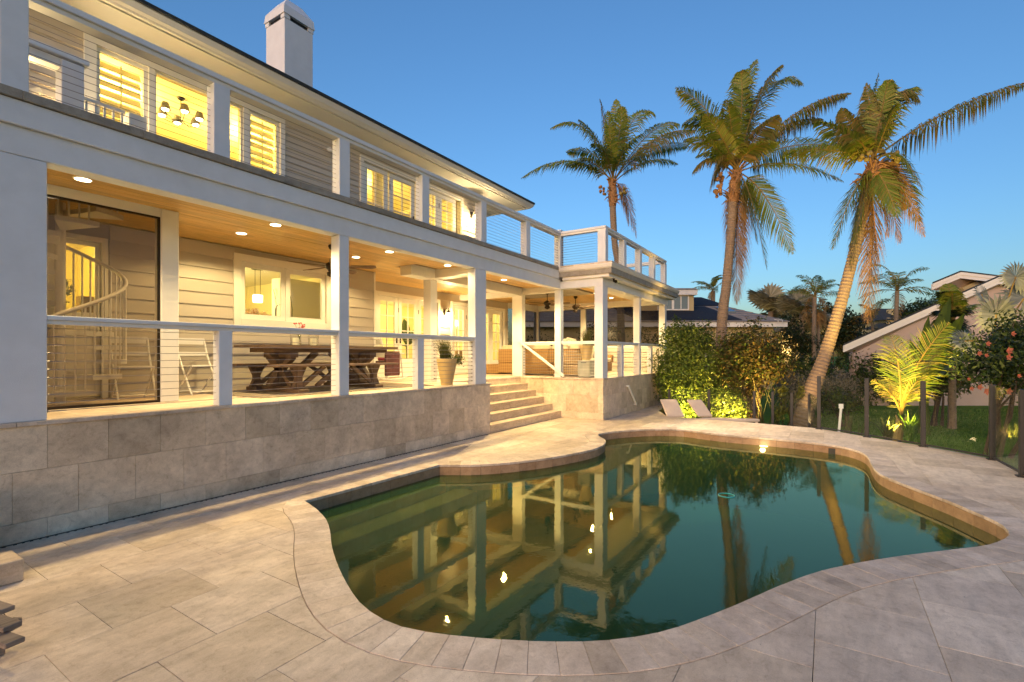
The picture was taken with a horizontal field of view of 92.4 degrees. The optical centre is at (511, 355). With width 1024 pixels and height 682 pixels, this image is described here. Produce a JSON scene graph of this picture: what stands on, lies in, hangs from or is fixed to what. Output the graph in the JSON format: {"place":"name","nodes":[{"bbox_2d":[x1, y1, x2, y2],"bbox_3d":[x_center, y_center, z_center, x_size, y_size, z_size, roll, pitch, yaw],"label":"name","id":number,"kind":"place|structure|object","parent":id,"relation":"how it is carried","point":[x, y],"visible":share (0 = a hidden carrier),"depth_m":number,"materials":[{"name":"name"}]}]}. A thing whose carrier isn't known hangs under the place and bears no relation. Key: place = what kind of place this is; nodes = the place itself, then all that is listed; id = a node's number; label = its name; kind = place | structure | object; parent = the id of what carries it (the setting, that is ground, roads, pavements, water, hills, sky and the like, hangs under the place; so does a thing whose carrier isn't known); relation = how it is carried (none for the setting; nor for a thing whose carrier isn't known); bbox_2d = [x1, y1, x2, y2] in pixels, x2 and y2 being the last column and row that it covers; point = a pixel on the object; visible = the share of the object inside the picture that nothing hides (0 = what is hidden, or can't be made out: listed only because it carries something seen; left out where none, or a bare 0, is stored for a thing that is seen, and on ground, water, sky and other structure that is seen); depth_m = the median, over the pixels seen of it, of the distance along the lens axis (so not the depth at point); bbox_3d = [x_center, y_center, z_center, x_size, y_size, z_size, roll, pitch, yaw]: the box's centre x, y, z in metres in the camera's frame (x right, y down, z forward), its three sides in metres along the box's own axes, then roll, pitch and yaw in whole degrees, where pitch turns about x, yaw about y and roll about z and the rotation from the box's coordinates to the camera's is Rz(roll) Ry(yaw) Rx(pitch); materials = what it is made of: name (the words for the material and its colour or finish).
{"place":"outdoors","nodes":[
{"label":"outdoors","id":0,"kind":"place"},
{"bbox_2d":[76,296,93,312],"bbox_3d":[-6.507,-0.141,7.536,0.200,1.502,0.240,0,0,33],"label":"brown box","id":1,"kind":"object","parent":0,"point":[85,299],"visible":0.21,"depth_m":7.45,"materials":[{"name":"brown wood"}]},
{"bbox_2d":[47,197,127,403],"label":"spiral staircase","id":2,"kind":"structure","parent":0,"point":[65,219],"depth_m":6.08,"materials":[{"name":"white paint"}]},
{"bbox_2d":[455,320,461,360],"bbox_3d":[-1.994,-0.316,17.506,0.400,1.852,0.500,0,0,33],"label":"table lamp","id":3,"kind":"object","parent":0,"point":[456,325],"visible":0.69,"depth_m":17.45,"materials":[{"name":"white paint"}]},
{"bbox_2d":[0,404,1023,681],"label":"pool deck","id":4,"kind":"structure","parent":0,"point":[206,590],"depth_m":3.28,"materials":[{"name":"stone"}]},
{"bbox_2d":[0,601,24,655],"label":"wooden chaise","id":5,"kind":"object","parent":4,"relation":"on","point":[8,637],"visible":1,"depth_m":2.72,"materials":[{"name":"grey wood"}]},
{"bbox_2d":[283,427,1023,675],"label":"swimming pool","id":6,"kind":"structure","parent":4,"relation":"in","point":[620,551],"depth_m":6.81,"materials":[{"name":"liquid"}]},
{"bbox_2d":[815,376,821,429],"bbox_3d":[7.054,1.090,11.277,0.135,1.220,0.135,0,0,33],"label":"fence post","id":7,"kind":"object","parent":4,"relation":"on","point":[818,402],"visible":1,"depth_m":11.25,"materials":[{"name":"black metal"}]},
{"bbox_2d":[862,378,870,437],"bbox_3d":[7.368,1.090,10.194,0.135,1.220,0.135,0,0,33],"label":"fence post","id":8,"kind":"object","parent":4,"relation":"on","point":[866,407],"visible":1,"depth_m":10.16,"materials":[{"name":"black metal"}]},
{"bbox_2d":[918,381,927,446],"bbox_3d":[7.638,1.090,9.117,0.135,1.220,0.135,0,0,33],"label":"fence post","id":9,"kind":"object","parent":4,"relation":"on","point":[922,413],"visible":0.98,"depth_m":9.09,"materials":[{"name":"black metal"}]},
{"bbox_2d":[986,384,995,460],"bbox_3d":[7.807,1.090,7.974,0.135,1.220,0.135,0,0,33],"label":"fence post","id":10,"kind":"object","parent":4,"relation":"on","point":[992,420],"visible":0.89,"depth_m":7.95,"materials":[{"name":"black metal"}]},
{"bbox_2d":[1014,389,1023,477],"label":"fence post","id":11,"kind":"object","parent":4,"relation":"on","point":[1020,433],"visible":1,"depth_m":6.84,"materials":[{"name":"black metal"}]},
{"bbox_2d":[145,0,1023,356],"label":"sky","id":12,"kind":"structure","parent":0,"point":[483,85],"materials":[{"name":"blue"}]},
{"bbox_2d":[667,356,1017,465],"bbox_3d":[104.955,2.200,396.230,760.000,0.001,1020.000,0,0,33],"label":"lawn","id":13,"kind":"structure","parent":0,"point":[767,415],"depth_m":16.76,"materials":[{"name":"green plant"}]},
{"bbox_2d":[0,0,679,585],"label":"house","id":14,"kind":"structure","parent":13,"relation":"on","point":[234,192],"depth_m":7.37,"materials":[{"name":"stone"}]},
{"bbox_2d":[66,277,75,302],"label":"hall plant","id":15,"kind":"object","parent":14,"relation":"on","point":[67,290],"visible":0.19,"depth_m":7.21,"materials":[{"name":"green plant"}]},
{"bbox_2d":[47,229,107,400],"bbox_3d":[-6.028,-0.510,6.804,0.107,2.320,0.660,0,0,33],"label":"alcove door","id":16,"kind":"structure","parent":14,"relation":"in","point":[101,245],"depth_m":6.88,"materials":[{"name":"paint"}]},
{"bbox_2d":[108,336,154,399],"bbox_3d":[-5.390,0.174,6.978,0.480,0.889,0.468,0,0,38],"label":"folding chair","id":17,"kind":"object","parent":14,"relation":"on","point":[144,340],"visible":0.77,"depth_m":7.05,"materials":[{"name":"white paint"}]},
{"bbox_2d":[83,32,206,133],"bbox_3d":[-5.530,-3.525,7.649,0.184,2.030,1.840,0,0,33],"label":"balcony window","id":18,"kind":"structure","parent":14,"relation":"in","point":[88,37],"depth_m":7.29,"materials":[{"name":"paint"}]},
{"bbox_2d":[156,96,204,127],"bbox_3d":[-6.026,-4.434,8.930,0.751,0.487,0.743,0,0,33],"label":"chandelier","id":19,"kind":"object","parent":14,"relation":"hanging from","point":[182,108],"visible":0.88,"depth_m":8.88,"materials":[{"name":"white metal"}]},
{"bbox_2d":[179,338,212,395],"bbox_3d":[-4.931,0.174,7.691,0.480,0.889,0.468,0,0,26],"label":"folding chair","id":20,"kind":"object","parent":14,"relation":"on","point":[198,341],"visible":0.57,"depth_m":7.71,"materials":[{"name":"white paint"}]},
{"bbox_2d":[251,268,262,302],"bbox_3d":[-5.597,-1.537,10.799,0.280,0.756,0.280,0,0,33],"label":"pendant lamp","id":21,"kind":"object","parent":14,"relation":"hanging from","point":[257,298],"visible":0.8,"depth_m":10.75,"materials":[{"name":"white glass"}]},
{"bbox_2d":[230,96,284,175],"bbox_3d":[-4.719,-3.525,8.911,0.184,1.930,1.180,0,0,33],"label":"balcony window","id":22,"kind":"structure","parent":14,"relation":"in","point":[237,101],"depth_m":9.05,"materials":[{"name":"paint"}]},
{"bbox_2d":[245,308,271,315],"bbox_3d":[-4.839,-0.614,9.367,0.353,0.586,0.574,0,0,33],"label":"fruit bouquet","id":23,"kind":"object","parent":14,"relation":"on","point":[255,311],"visible":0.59,"depth_m":9.28,"materials":[{"name":"orange food"}]},
{"bbox_2d":[233,252,330,329],"bbox_3d":[-4.345,-1.155,9.425,0.112,1.270,2.010,0,0,33],"label":"kitchen window","id":24,"kind":"structure","parent":14,"relation":"in","point":[240,261],"depth_m":9.35,"materials":[{"name":"paint"}]},
{"bbox_2d":[199,383,430,397],"bbox_3d":[-3.307,0.607,8.906,1.800,0.009,3.600,0,0,33],"label":"porch rug","id":25,"kind":"object","parent":14,"relation":"on","point":[273,394],"visible":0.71,"depth_m":8.11,"materials":[{"name":"beige fabric"}]},
{"bbox_2d":[232,362,349,390],"bbox_3d":[-3.973,0.378,9.109,0.340,0.465,2.420,0,0,33],"label":"dining bench","id":26,"kind":"object","parent":25,"relation":"on","point":[256,369],"visible":0.46,"depth_m":8.43,"materials":[{"name":"brown wood"}]},
{"bbox_2d":[234,344,397,391],"bbox_3d":[-3.397,0.224,8.875,0.898,0.772,2.750,0,0,33],"label":"dining table","id":27,"kind":"object","parent":25,"relation":"on","point":[362,354],"visible":0.68,"depth_m":8.18,"materials":[{"name":"brown wood"}]},
{"bbox_2d":[290,338,298,344],"bbox_3d":[-3.675,-0.264,8.334,0.177,0.200,0.180,0,0,33],"label":"candle holder","id":28,"kind":"object","parent":27,"relation":"on","point":[295,339],"visible":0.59,"depth_m":8.30,"materials":[{"name":"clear glass"}]},
{"bbox_2d":[293,323,304,338],"bbox_3d":[-3.713,-0.375,8.577,0.182,0.422,0.220,0,0,33],"label":"flower vase","id":29,"kind":"object","parent":27,"relation":"on","point":[302,326],"visible":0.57,"depth_m":8.57,"materials":[{"name":"red plant"}]},
{"bbox_2d":[310,335,318,344],"bbox_3d":[-3.491,-0.264,8.620,0.177,0.200,0.180,0,0,33],"label":"candle holder","id":30,"kind":"object","parent":27,"relation":"on","point":[312,341],"visible":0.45,"depth_m":8.59,"materials":[{"name":"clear glass"}]},
{"bbox_2d":[267,363,397,393],"bbox_3d":[-2.972,0.378,8.465,0.340,0.465,2.420,0,0,33],"label":"dining bench","id":31,"kind":"object","parent":25,"relation":"on","point":[373,381],"visible":0.82,"depth_m":8.07,"materials":[{"name":"brown wood"}]},
{"bbox_2d":[286,244,375,276],"bbox_3d":[-3.153,-1.615,8.502,1.377,0.570,1.431,0,0,33],"label":"ceiling fan","id":32,"kind":"object","parent":14,"relation":"hanging from","point":[327,266],"visible":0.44,"depth_m":8.46,"materials":[{"name":"brown metal"}]},
{"bbox_2d":[359,154,415,218],"bbox_3d":[-2.884,-3.355,11.690,0.107,2.190,1.900,0,0,33],"label":"balcony door","id":33,"kind":"structure","parent":14,"relation":"in","point":[398,175],"depth_m":11.56,"materials":[{"name":"paint"}]},
{"bbox_2d":[376,338,408,380],"bbox_3d":[-3.074,0.035,11.948,0.630,1.163,0.997,0,0,33],"label":"rocking chair","id":34,"kind":"object","parent":14,"relation":"on","point":[380,355],"visible":0.37,"depth_m":11.69,"materials":[{"name":"white paint"}]},
{"bbox_2d":[376,351,399,375],"bbox_3d":[-3.038,0.200,11.855,0.560,0.580,0.540,0,0,33],"label":"throw blanket","id":35,"kind":"object","parent":34,"relation":"on","point":[388,356],"visible":0.76,"depth_m":11.65,"materials":[{"name":"red fabric"}]},
{"bbox_2d":[402,319,413,357],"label":"indoor plant","id":36,"kind":"object","parent":14,"relation":"on","point":[404,324],"visible":0.34,"depth_m":14.96,"materials":[{"name":"green plant"}]},
{"bbox_2d":[376,290,439,376],"bbox_3d":[-2.887,-0.480,13.719,0.107,2.380,2.550,0,0,33],"label":"french door","id":37,"kind":"structure","parent":14,"relation":"in","point":[397,299],"depth_m":13.46,"materials":[{"name":"paint"}]},
{"bbox_2d":[429,184,463,234],"bbox_3d":[-1.856,-3.355,13.288,0.107,2.190,1.620,0,0,33],"label":"balcony door","id":38,"kind":"structure","parent":14,"relation":"in","point":[451,200],"depth_m":13.34,"materials":[{"name":"paint"}]},
{"bbox_2d":[443,308,451,316],"bbox_3d":[-1.947,-1.297,14.869,0.262,0.284,0.200,0,0,33],"label":"wall lantern","id":39,"kind":"object","parent":14,"relation":"attached to","point":[448,312],"depth_m":14.84,"materials":[{"name":"white glass"}]},
{"bbox_2d":[431,340,464,384],"bbox_3d":[-1.393,0.080,10.021,0.867,1.060,0.816,0,0,-1],"label":"planter","id":40,"kind":"object","parent":14,"relation":"on","point":[446,356],"visible":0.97,"depth_m":9.94,"materials":[{"name":"beige ceramic"}]},
{"bbox_2d":[450,301,504,373],"bbox_3d":[-1.104,-0.480,16.490,0.107,2.380,3.020,0,0,33],"label":"french door","id":41,"kind":"structure","parent":14,"relation":"in","point":[490,311],"depth_m":16.90,"materials":[{"name":"paint"}]},
{"bbox_2d":[486,364,501,373],"bbox_3d":[-0.520,0.450,16.285,0.700,0.300,0.800,0,0,33],"label":"wicker table","id":42,"kind":"object","parent":14,"relation":"on","point":[491,368],"visible":0.56,"depth_m":15.89,"materials":[{"name":"brown wicker"}]},
{"bbox_2d":[498,345,550,373],"bbox_3d":[0.563,0.125,15.632,1.830,0.890,0.900,0,0,33],"label":"wicker sofa","id":43,"kind":"object","parent":14,"relation":"on","point":[505,359],"visible":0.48,"depth_m":15.14,"materials":[{"name":"brown wicker"}]},
{"bbox_2d":[530,293,569,308],"bbox_3d":[1.135,-1.765,15.954,1.416,0.570,1.413,0,0,33],"label":"ceiling fan","id":44,"kind":"object","parent":14,"relation":"hanging from","point":[547,303],"visible":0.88,"depth_m":15.85,"materials":[{"name":"brown metal"}]},
{"bbox_2d":[548,344,594,374],"bbox_3d":[1.819,0.125,14.663,1.210,0.890,0.870,0,0,33],"label":"wicker sofa","id":45,"kind":"object","parent":14,"relation":"on","point":[570,364],"visible":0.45,"depth_m":14.28,"materials":[{"name":"brown wicker"}]},
{"bbox_2d":[566,337,575,348],"bbox_3d":[1.720,-0.330,14.685,0.400,0.380,0.120,15,-10,42],"label":"throw cushion","id":46,"kind":"object","parent":45,"relation":"on","point":[569,339],"visible":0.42,"depth_m":14.63,"materials":[{"name":"beige fabric"}]},
{"bbox_2d":[563,296,594,312],"bbox_3d":[2.251,-1.765,17.173,1.432,0.570,1.362,0,0,33],"label":"ceiling fan","id":47,"kind":"object","parent":14,"relation":"hanging from","point":[575,307],"visible":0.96,"depth_m":17.05,"materials":[{"name":"brown metal"}]},
{"bbox_2d":[578,360,594,377],"bbox_3d":[2.053,0.380,13.558,0.360,0.460,0.375,0,0,33],"label":"grey pedestal","id":48,"kind":"object","parent":14,"relation":"on","point":[586,368],"visible":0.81,"depth_m":13.42,"materials":[{"name":"concrete"}]},
{"bbox_2d":[578,329,592,360],"bbox_3d":[2.070,-0.320,13.571,0.576,0.941,0.596,0,0,-16],"label":"planter","id":49,"kind":"object","parent":48,"relation":"on","point":[585,338],"visible":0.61,"depth_m":13.46,"materials":[{"name":"beige ceramic"}]},
{"bbox_2d":[591,346,612,370],"bbox_3d":[2.728,0.125,16.944,0.850,0.890,2.050,0,0,33],"label":"wicker sofa","id":50,"kind":"object","parent":14,"relation":"on","point":[610,359],"visible":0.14,"depth_m":17.38,"materials":[{"name":"brown wicker"}]},
{"bbox_2d":[521,99,696,262],"bbox_3d":[4.494,-5.017,22.739,8.172,14.447,3.575,0,0,4],"label":"coconut palm","id":51,"kind":"object","parent":13,"relation":"on","point":[613,154],"visible":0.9,"depth_m":22.84,"materials":[{"name":"green plant"}]},
{"bbox_2d":[668,389,670,398],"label":"fence post","id":52,"kind":"object","parent":13,"relation":"on","point":[669,393],"visible":0.33,"depth_m":14.57,"materials":[{"name":"black metal"}]},
{"bbox_2d":[645,314,751,417],"bbox_3d":[5.863,0.639,15.967,2.934,4.067,3.455,0,0,-22],"label":"tall shrub","id":53,"kind":"object","parent":13,"relation":"on","point":[682,375],"visible":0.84,"depth_m":15.62,"materials":[{"name":"green plant"}]},
{"bbox_2d":[708,389,710,412],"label":"fence post","id":54,"kind":"object","parent":13,"relation":"on","point":[709,399],"visible":0.41,"depth_m":14.18,"materials":[{"name":"black metal"}]},
{"bbox_2d":[691,275,732,300],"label":"royal palm","id":55,"kind":"object","parent":13,"relation":"on","point":[714,281],"visible":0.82,"depth_m":41.83,"materials":[{"name":"green plant"}]},
{"bbox_2d":[658,288,789,388],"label":"yellow house","id":56,"kind":"structure","parent":13,"relation":"on","point":[687,305],"depth_m":32.01,"materials":[{"name":"white paint"}]},
{"bbox_2d":[666,300,672,309],"bbox_3d":[10.346,-3.540,33.150,0.960,1.020,0.559,0,0,29],"label":"window","id":57,"kind":"structure","parent":56,"relation":"in","point":[670,302],"depth_m":33.16,"materials":[{"name":"glass"}]},
{"bbox_2d":[673,295,688,309],"bbox_3d":[11.411,-3.540,33.150,0.985,1.020,0.575,0,0,29],"label":"window","id":58,"kind":"structure","parent":56,"relation":"in","point":[682,302],"depth_m":33.16,"materials":[{"name":"glass"}]},
{"bbox_2d":[704,316,802,422],"bbox_3d":[7.701,0.461,16.033,3.101,3.525,2.647,0,0,33],"label":"olive shrub","id":59,"kind":"object","parent":13,"relation":"on","point":[743,360],"visible":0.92,"depth_m":15.59,"materials":[{"name":"green plant"}]},
{"bbox_2d":[753,391,755,422],"bbox_3d":[6.767,1.600,13.700,0.126,1.199,0.126,0,0,33],"label":"fence post","id":60,"kind":"object","parent":13,"relation":"on","point":[754,404],"visible":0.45,"depth_m":13.67,"materials":[{"name":"black metal"}]},
{"bbox_2d":[675,59,851,414],"bbox_3d":[9.162,-4.378,17.702,6.272,13.177,2.723,0,0,3],"label":"coconut palm","id":61,"kind":"object","parent":13,"relation":"on","point":[732,132],"visible":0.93,"depth_m":17.86,"materials":[{"name":"green plant"}]},
{"bbox_2d":[771,391,773,424],"bbox_3d":[7.226,1.603,13.600,0.126,1.195,0.126,0,0,33],"label":"fence post","id":62,"kind":"object","parent":13,"relation":"on","point":[772,407],"visible":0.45,"depth_m":13.57,"materials":[{"name":"black metal"}]},
{"bbox_2d":[747,282,798,380],"bbox_3d":[21.564,-1.923,40.019,4.394,8.246,5.092,0,0,33],"label":"fan palm","id":63,"kind":"object","parent":13,"relation":"on","point":[760,299],"visible":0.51,"depth_m":39.80,"materials":[{"name":"green plant"}]},
{"bbox_2d":[766,308,807,324],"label":"fan palm","id":64,"kind":"object","parent":13,"relation":"on","point":[775,314],"visible":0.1,"depth_m":40.41,"materials":[{"name":"green plant"}]},
{"bbox_2d":[751,375,823,425],"bbox_3d":[8.130,1.377,14.461,2.066,1.667,0.811,0,0,-4],"label":"bare shrub","id":65,"kind":"object","parent":13,"relation":"on","point":[780,410],"visible":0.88,"depth_m":14.44,"materials":[{"name":"brown plant"}]},
{"bbox_2d":[790,393,792,425],"bbox_3d":[7.695,1.617,13.500,0.126,1.167,0.126,0,0,33],"label":"fence post","id":66,"kind":"object","parent":13,"relation":"on","point":[791,409],"visible":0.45,"depth_m":13.47,"materials":[{"name":"black metal"}]},
{"bbox_2d":[777,310,822,381],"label":"dark tree","id":67,"kind":"object","parent":13,"relation":"on","point":[802,342],"visible":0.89,"depth_m":33.78,"materials":[{"name":"green plant"}]},
{"bbox_2d":[772,288,830,376],"bbox_3d":[21.787,-1.513,36.491,4.411,7.425,4.400,0,0,33],"label":"fan palm","id":68,"kind":"object","parent":13,"relation":"on","point":[787,302],"visible":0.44,"depth_m":36.91,"materials":[{"name":"green plant"}]},
{"bbox_2d":[772,353,834,399],"bbox_3d":[14.261,1.086,23.952,3.209,2.632,1.815,0,0,2],"label":"dark hedge","id":69,"kind":"object","parent":13,"relation":"on","point":[809,363],"visible":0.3,"depth_m":23.78,"materials":[{"name":"green plant"}]},
{"bbox_2d":[773,328,842,380],"bbox_3d":[23.533,-0.200,41.150,4.200,4.800,6.300,0,0,0],"label":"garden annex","id":70,"kind":"object","parent":13,"relation":"on","point":[776,332],"depth_m":40.00,"materials":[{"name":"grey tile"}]},
{"bbox_2d":[808,394,810,427],"bbox_3d":[8.055,1.632,13.300,0.126,1.136,0.126,0,0,33],"label":"fence post","id":71,"kind":"object","parent":13,"relation":"on","point":[809,410],"visible":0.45,"depth_m":13.27,"materials":[{"name":"black metal"}]},
{"bbox_2d":[778,275,849,357],"bbox_3d":[20.894,-1.677,33.969,4.143,7.761,3.595,0,0,-35],"label":"royal palm","id":72,"kind":"object","parent":13,"relation":"on","point":[817,290],"visible":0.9,"depth_m":33.89,"materials":[{"name":"green plant"}]},
{"bbox_2d":[795,299,833,355],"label":"royal palm","id":73,"kind":"object","parent":13,"relation":"on","point":[819,319],"visible":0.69,"depth_m":34.34,"materials":[{"name":"green plant"}]},
{"bbox_2d":[767,365,861,412],"bbox_3d":[11.710,1.464,19.020,3.619,2.133,2.042,0,0,6],"label":"clipped hedge","id":74,"kind":"object","parent":13,"relation":"on","point":[846,381],"visible":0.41,"depth_m":18.78,"materials":[{"name":"green plant"}]},
{"bbox_2d":[821,385,863,427],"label":"shrub","id":75,"kind":"object","parent":13,"relation":"on","point":[837,397],"visible":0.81,"depth_m":14.91,"materials":[{"name":"green plant"}]},
{"bbox_2d":[820,302,870,366],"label":"dark tree","id":76,"kind":"object","parent":13,"relation":"on","point":[848,329],"visible":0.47,"depth_m":37.28,"materials":[{"name":"green plant"}]},
{"bbox_2d":[816,309,899,348],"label":"house","id":77,"kind":"structure","parent":13,"relation":"on","point":[883,315],"depth_m":53.17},
{"bbox_2d":[824,349,911,405],"bbox_3d":[15.541,1.147,21.573,3.975,3.054,2.421,0,0,-2],"label":"dark hedge","id":78,"kind":"object","parent":13,"relation":"on","point":[845,363],"visible":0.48,"depth_m":21.11,"materials":[{"name":"green plant"}]},
{"bbox_2d":[847,298,890,330],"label":"royal palm","id":79,"kind":"object","parent":13,"relation":"on","point":[878,307],"visible":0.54,"depth_m":35.82,"materials":[{"name":"green plant"}]},
{"bbox_2d":[860,264,939,320],"bbox_3d":[23.658,-1.728,29.828,4.048,7.864,3.694,0,0,11],"label":"royal palm","id":80,"kind":"object","parent":13,"relation":"on","point":[897,282],"visible":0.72,"depth_m":29.91,"materials":[{"name":"green plant"}]},
{"bbox_2d":[783,73,1023,426],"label":"coconut palm","id":81,"kind":"object","parent":13,"relation":"on","point":[868,131],"visible":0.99,"depth_m":14.27,"materials":[{"name":"green plant"}]},
{"bbox_2d":[883,291,938,323],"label":"dark tree","id":82,"kind":"object","parent":13,"relation":"on","point":[918,306],"visible":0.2,"depth_m":33.90,"materials":[{"name":"green plant"}]},
{"bbox_2d":[870,320,955,441],"bbox_3d":[9.948,0.665,12.100,2.451,3.101,1.287,0,0,-22],"label":"young palm","id":83,"kind":"object","parent":13,"relation":"on","point":[906,394],"visible":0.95,"depth_m":11.92,"materials":[{"name":"green plant"}]},
{"bbox_2d":[843,271,1023,405],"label":"pink house","id":84,"kind":"structure","parent":13,"relation":"on","point":[906,327],"depth_m":21.35,"materials":[{"name":"paint"}]},
{"bbox_2d":[901,325,980,426],"bbox_3d":[13.693,0.509,15.656,3.388,3.438,1.954,0,0,-44],"label":"shrub","id":85,"kind":"object","parent":13,"relation":"on","point":[942,387],"visible":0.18,"depth_m":15.04,"materials":[{"name":"green plant"}]},
{"bbox_2d":[909,297,972,434],"bbox_3d":[12.245,0.261,13.931,2.223,3.879,0.825,0,0,-23],"label":"banana plant","id":86,"kind":"object","parent":13,"relation":"on","point":[945,312],"visible":0.39,"depth_m":13.74,"materials":[{"name":"green plant"}]},
{"bbox_2d":[929,283,981,429],"bbox_3d":[13.156,0.008,14.660,1.987,4.384,1.170,0,0,-35],"label":"shaggy palm","id":87,"kind":"object","parent":13,"relation":"on","point":[959,304],"visible":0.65,"depth_m":14.51,"materials":[{"name":"green plant"}]},
{"bbox_2d":[938,309,1023,458],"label":"hibiscus shrub","id":88,"kind":"object","parent":13,"relation":"on","point":[1000,355],"visible":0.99,"depth_m":10.40,"materials":[{"name":"green plant"}]},
{"bbox_2d":[946,261,1023,437],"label":"silver fan palm","id":89,"kind":"object","parent":13,"relation":"on","point":[1012,298],"visible":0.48,"depth_m":12.81,"materials":[{"name":"green plant"}]},
{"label":"mulch bed","id":90,"kind":"structure","parent":13,"relation":"on","visible":0},
{"bbox_2d":[838,404,842,431],"bbox_3d":[7.617,1.617,11.400,0.139,0.970,0.077,0,0,33],"label":"marker stake","id":91,"kind":"object","parent":90,"relation":"on","point":[840,414],"visible":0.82,"depth_m":11.39,"materials":[{"name":"white paint"}]},
{"bbox_2d":[843,412,854,433],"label":"reed clump","id":92,"kind":"object","parent":90,"relation":"on","point":[850,423],"visible":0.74,"depth_m":11.40,"materials":[{"name":"green plant"}]},
{"bbox_2d":[675,377,1023,474],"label":"glass fence","id":93,"kind":"object","parent":90,"relation":"on","point":[1006,464],"visible":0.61,"depth_m":8.84,"materials":[{"name":"clear glass"}]},
{"bbox_2d":[872,417,902,440],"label":"spider lily","id":94,"kind":"object","parent":90,"relation":"on","point":[887,432],"visible":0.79,"depth_m":10.97,"materials":[{"name":"green plant"}]},
{"bbox_2d":[893,410,933,440],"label":"grass clump","id":95,"kind":"object","parent":90,"relation":"on","point":[909,431],"visible":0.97,"depth_m":11.17,"materials":[{"name":"green plant"}]},
{"bbox_2d":[934,446,1016,467],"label":"ground grass","id":96,"kind":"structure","parent":90,"relation":"on","point":[1001,459],"depth_m":9.33,"materials":[{"name":"green plant"}]},
{"bbox_2d":[1008,455,1017,468],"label":"ground grass","id":97,"kind":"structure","parent":0,"point":[1016,466],"depth_m":9.02,"materials":[{"name":"green plant"}]},
{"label":"lounger terrace","id":98,"kind":"structure","parent":0,"visible":0},
{"bbox_2d":[660,399,709,419],"bbox_3d":[4.819,1.666,13.773,1.315,0.789,0.594,0,0,33],"label":"sun lounger","id":99,"kind":"object","parent":98,"relation":"on","point":[671,408],"visible":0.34,"depth_m":13.90,"materials":[{"name":"white fabric"}]},
{"bbox_2d":[687,400,759,422],"bbox_3d":[5.926,1.671,13.813,1.888,0.778,0.505,0,0,13],"label":"sun lounger","id":100,"kind":"object","parent":98,"relation":"on","point":[699,408],"visible":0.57,"depth_m":13.77,"materials":[{"name":"white fabric"}]}
]}

